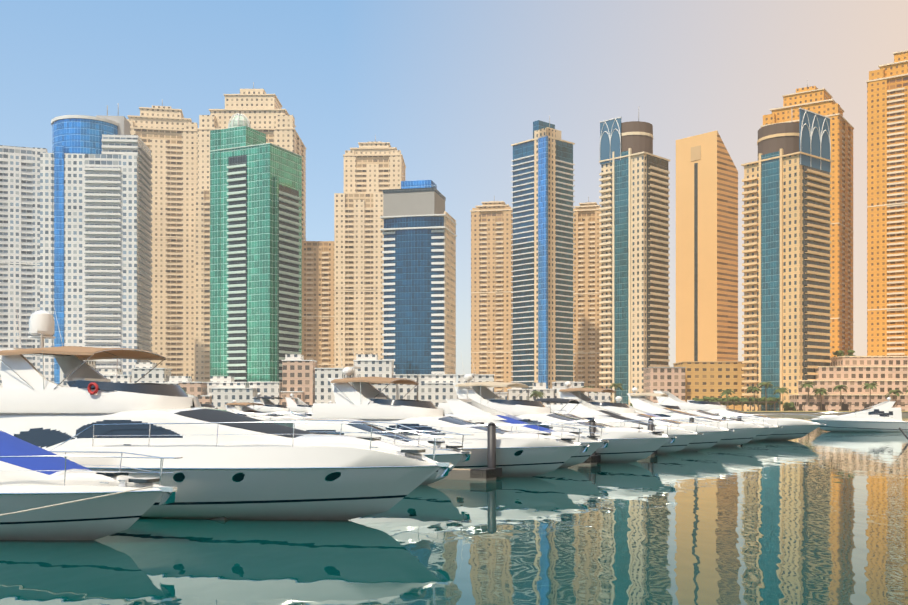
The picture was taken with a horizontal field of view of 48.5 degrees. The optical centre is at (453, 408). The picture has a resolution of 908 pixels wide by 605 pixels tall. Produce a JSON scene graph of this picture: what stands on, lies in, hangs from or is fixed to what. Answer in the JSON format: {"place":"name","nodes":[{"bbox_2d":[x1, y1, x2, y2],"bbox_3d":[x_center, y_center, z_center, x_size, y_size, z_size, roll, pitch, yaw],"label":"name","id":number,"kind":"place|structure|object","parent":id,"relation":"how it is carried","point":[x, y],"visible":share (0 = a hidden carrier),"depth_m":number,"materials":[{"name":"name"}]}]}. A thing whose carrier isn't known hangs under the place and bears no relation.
{"place":"outdoors","nodes":[
{"label":"outdoors","id":0,"kind":"place"},
{"bbox_2d":[0,415,907,604],"bbox_3d":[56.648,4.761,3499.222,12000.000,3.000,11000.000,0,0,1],"label":"water","id":1,"kind":"structure","parent":0,"point":[818,516],"depth_m":24.00,"materials":[{"name":"teal liquid"}]},
{"bbox_2d":[0,430,182,539],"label":"yacht","id":2,"kind":"object","parent":1,"relation":"on","point":[46,495],"visible":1,"depth_m":24.43,"materials":[{"name":"white plastic"}]},
{"bbox_2d":[0,274,455,519],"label":"yacht","id":3,"kind":"object","parent":1,"relation":"on","point":[229,465],"visible":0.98,"depth_m":29.30,"materials":[{"name":"white plastic"}]},
{"bbox_2d":[201,404,274,420],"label":"yacht","id":4,"kind":"object","parent":1,"relation":"on","point":[212,406],"visible":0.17,"depth_m":125.83,"materials":[{"name":"white"}]},
{"bbox_2d":[225,398,303,427],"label":"yacht","id":5,"kind":"object","parent":1,"relation":"on","point":[230,407],"visible":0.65,"depth_m":132.04,"materials":[{"name":"white"}]},
{"bbox_2d":[248,392,311,418],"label":"yacht","id":6,"kind":"object","parent":1,"relation":"on","point":[269,407],"visible":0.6,"depth_m":140.70,"materials":[{"name":"white"}]},
{"bbox_2d":[285,394,312,415],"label":"yacht","id":7,"kind":"object","parent":1,"relation":"on","point":[300,406],"visible":0.25,"depth_m":148.18,"materials":[{"name":"white"}]},
{"bbox_2d":[293,419,473,484],"bbox_3d":[-4.848,2.186,44.831,12.748,3.450,4.378,0,0,27],"label":"yacht","id":8,"kind":"object","parent":1,"relation":"on","point":[455,456],"visible":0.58,"depth_m":42.92,"materials":[{"name":"white plastic"}]},
{"bbox_2d":[311,333,591,476],"bbox_3d":[-1.445,-0.022,50.508,17.256,7.866,5.278,0,0,24],"label":"yacht","id":9,"kind":"object","parent":1,"relation":"on","point":[522,454],"visible":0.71,"depth_m":48.65,"materials":[{"name":"white plastic"}]},
{"bbox_2d":[211,415,741,519],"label":"pontoon pier","id":10,"kind":"structure","parent":1,"relation":"on","point":[490,471],"depth_m":46.76,"materials":[{"name":"grey"}]},
{"bbox_2d":[445,357,610,467],"bbox_3d":[1.884,0.483,57.634,14.752,6.856,4.778,0,0,27],"label":"yacht","id":11,"kind":"object","parent":1,"relation":"on","point":[468,409],"visible":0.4,"depth_m":55.97,"materials":[{"name":"white plastic"}]},
{"bbox_2d":[438,349,676,462],"bbox_3d":[5.055,-0.069,63.085,18.258,7.960,5.477,0,0,29],"label":"yacht","id":12,"kind":"object","parent":1,"relation":"on","point":[628,444],"visible":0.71,"depth_m":60.66,"materials":[{"name":"white plastic"}]},
{"bbox_2d":[534,398,654,430],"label":"yacht","id":13,"kind":"object","parent":1,"relation":"on","point":[556,400],"visible":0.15,"depth_m":67.97,"materials":[{"name":"white plastic"}]},
{"bbox_2d":[553,399,702,454],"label":"yacht","id":14,"kind":"object","parent":1,"relation":"on","point":[589,411],"visible":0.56,"depth_m":71.58,"materials":[{"name":"white plastic"}]},
{"bbox_2d":[546,378,735,451],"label":"yacht","id":15,"kind":"object","parent":1,"relation":"on","point":[711,436],"visible":0.35,"depth_m":77.14,"materials":[{"name":"white plastic"}]},
{"bbox_2d":[615,393,724,422],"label":"yacht","id":16,"kind":"object","parent":1,"relation":"on","point":[618,399],"visible":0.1,"depth_m":84.80,"materials":[{"name":"white plastic"}]},
{"bbox_2d":[627,386,759,421],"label":"yacht","id":17,"kind":"object","parent":1,"relation":"on","point":[639,395],"visible":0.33,"depth_m":95.17,"materials":[{"name":"white"}]},
{"bbox_2d":[628,398,769,446],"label":"yacht","id":18,"kind":"object","parent":1,"relation":"on","point":[744,432],"visible":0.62,"depth_m":85.83,"materials":[{"name":"white plastic"}]},
{"bbox_2d":[686,410,782,441],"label":"yacht","id":19,"kind":"object","parent":1,"relation":"on","point":[765,433],"visible":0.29,"depth_m":97.31,"materials":[{"name":"white plastic"}]},
{"bbox_2d":[653,391,825,439],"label":"yacht","id":20,"kind":"object","parent":1,"relation":"on","point":[792,428],"visible":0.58,"depth_m":103.06,"materials":[{"name":"white plastic"}]},
{"bbox_2d":[808,397,907,431],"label":"yacht","id":21,"kind":"object","parent":1,"relation":"on","point":[885,416],"visible":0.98,"depth_m":139.65,"materials":[{"name":"white plastic"}]},
{"bbox_2d":[0,0,907,382],"label":"sky","id":22,"kind":"structure","parent":0,"point":[450,85],"materials":[{"name":"blue"}]},
{"bbox_2d":[743,411,907,414],"bbox_3d":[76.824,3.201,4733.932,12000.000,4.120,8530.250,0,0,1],"label":"quay wall","id":23,"kind":"structure","parent":0,"point":[794,412],"depth_m":467.07,"materials":[{"name":"beige concrete"}]},
{"bbox_2d":[0,145,47,383],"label":"jbr tower","id":24,"kind":"structure","parent":23,"relation":"on","point":[20,215],"depth_m":564.70,"materials":[{"name":"concrete"}]},
{"bbox_2d":[40,103,151,383],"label":"skyscraper","id":25,"kind":"structure","parent":23,"relation":"on","point":[95,231],"depth_m":523.14,"materials":[{"name":"concrete"}]},
{"bbox_2d":[127,99,197,381],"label":"skyscraper","id":26,"kind":"structure","parent":23,"relation":"on","point":[168,135],"depth_m":644.92,"materials":[{"name":"concrete"}]},
{"bbox_2d":[194,189,209,381],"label":"skyscraper","id":27,"kind":"structure","parent":23,"relation":"on","point":[202,286],"depth_m":610.56,"materials":[{"name":"concrete"}]},
{"bbox_2d":[197,82,305,240],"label":"skyscraper","id":28,"kind":"structure","parent":23,"relation":"on","point":[261,110],"depth_m":646.62,"materials":[{"name":"concrete"}]},
{"bbox_2d":[210,113,302,381],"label":"green tower","id":29,"kind":"structure","parent":23,"relation":"on","point":[255,257],"depth_m":503.30,"materials":[{"name":"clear glass"}]},
{"bbox_2d":[302,241,333,367],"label":"skyscraper","id":30,"kind":"structure","parent":23,"relation":"on","point":[318,301],"depth_m":660.73,"materials":[{"name":"concrete"}]},
{"bbox_2d":[334,193,383,367],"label":"skyscraper","id":31,"kind":"structure","parent":23,"relation":"on","point":[358,274],"depth_m":650.00,"materials":[{"name":"concrete"}]},
{"bbox_2d":[343,135,405,192],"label":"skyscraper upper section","id":32,"kind":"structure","parent":23,"relation":"on","point":[375,167],"depth_m":680.20,"materials":[{"name":"concrete"}]},
{"bbox_2d":[380,180,456,373],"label":"skyscraper","id":33,"kind":"structure","parent":23,"relation":"on","point":[418,230],"depth_m":518.93,"materials":[{"name":"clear glass"}]},
{"bbox_2d":[0,354,907,410],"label":"low-rise buildings","id":34,"kind":"structure","parent":23,"relation":"on","point":[307,382],"depth_m":483.53,"materials":[{"name":"concrete"}]},
{"bbox_2d":[470,196,512,399],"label":"skyscraper","id":35,"kind":"structure","parent":23,"relation":"on","point":[491,288],"depth_m":698.78,"materials":[{"name":"concrete"}]},
{"bbox_2d":[511,116,574,388],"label":"skyscraper","id":36,"kind":"structure","parent":23,"relation":"on","point":[543,249],"depth_m":621.60,"materials":[{"name":"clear glass"}]},
{"bbox_2d":[573,197,600,387],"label":"skyscraper","id":37,"kind":"structure","parent":23,"relation":"on","point":[586,294],"depth_m":697.88,"materials":[{"name":"concrete"}]},
{"bbox_2d":[599,106,669,404],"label":"skyscraper","id":38,"kind":"structure","parent":23,"relation":"on","point":[634,255],"depth_m":560.59,"materials":[{"name":"concrete"}]},
{"bbox_2d":[676,130,737,362],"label":"tower slab","id":39,"kind":"structure","parent":23,"relation":"on","point":[706,250],"depth_m":639.07,"materials":[{"name":"concrete"}]},
{"bbox_2d":[530,382,907,410],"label":"palm trees","id":40,"kind":"object","parent":23,"relation":"on","point":[539,394],"visible":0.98,"depth_m":477.63,"materials":[{"name":"green plant"}]},
{"bbox_2d":[630,350,854,410],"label":"planting shrub","id":41,"kind":"object","parent":23,"relation":"on","point":[787,406],"visible":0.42,"depth_m":499.09,"materials":[{"name":"green plant"}]},
{"bbox_2d":[741,108,831,410],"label":"skyscraper","id":42,"kind":"structure","parent":23,"relation":"on","point":[786,342],"depth_m":499.36,"materials":[{"name":"concrete"}]},
{"bbox_2d":[760,79,853,357],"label":"skyscraper","id":43,"kind":"structure","parent":23,"relation":"on","point":[815,99],"depth_m":637.45,"materials":[{"name":"concrete"}]},
{"bbox_2d":[866,50,907,355],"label":"skyscraper","id":44,"kind":"structure","parent":23,"relation":"on","point":[887,209],"depth_m":608.29,"materials":[{"name":"concrete"}]}
]}

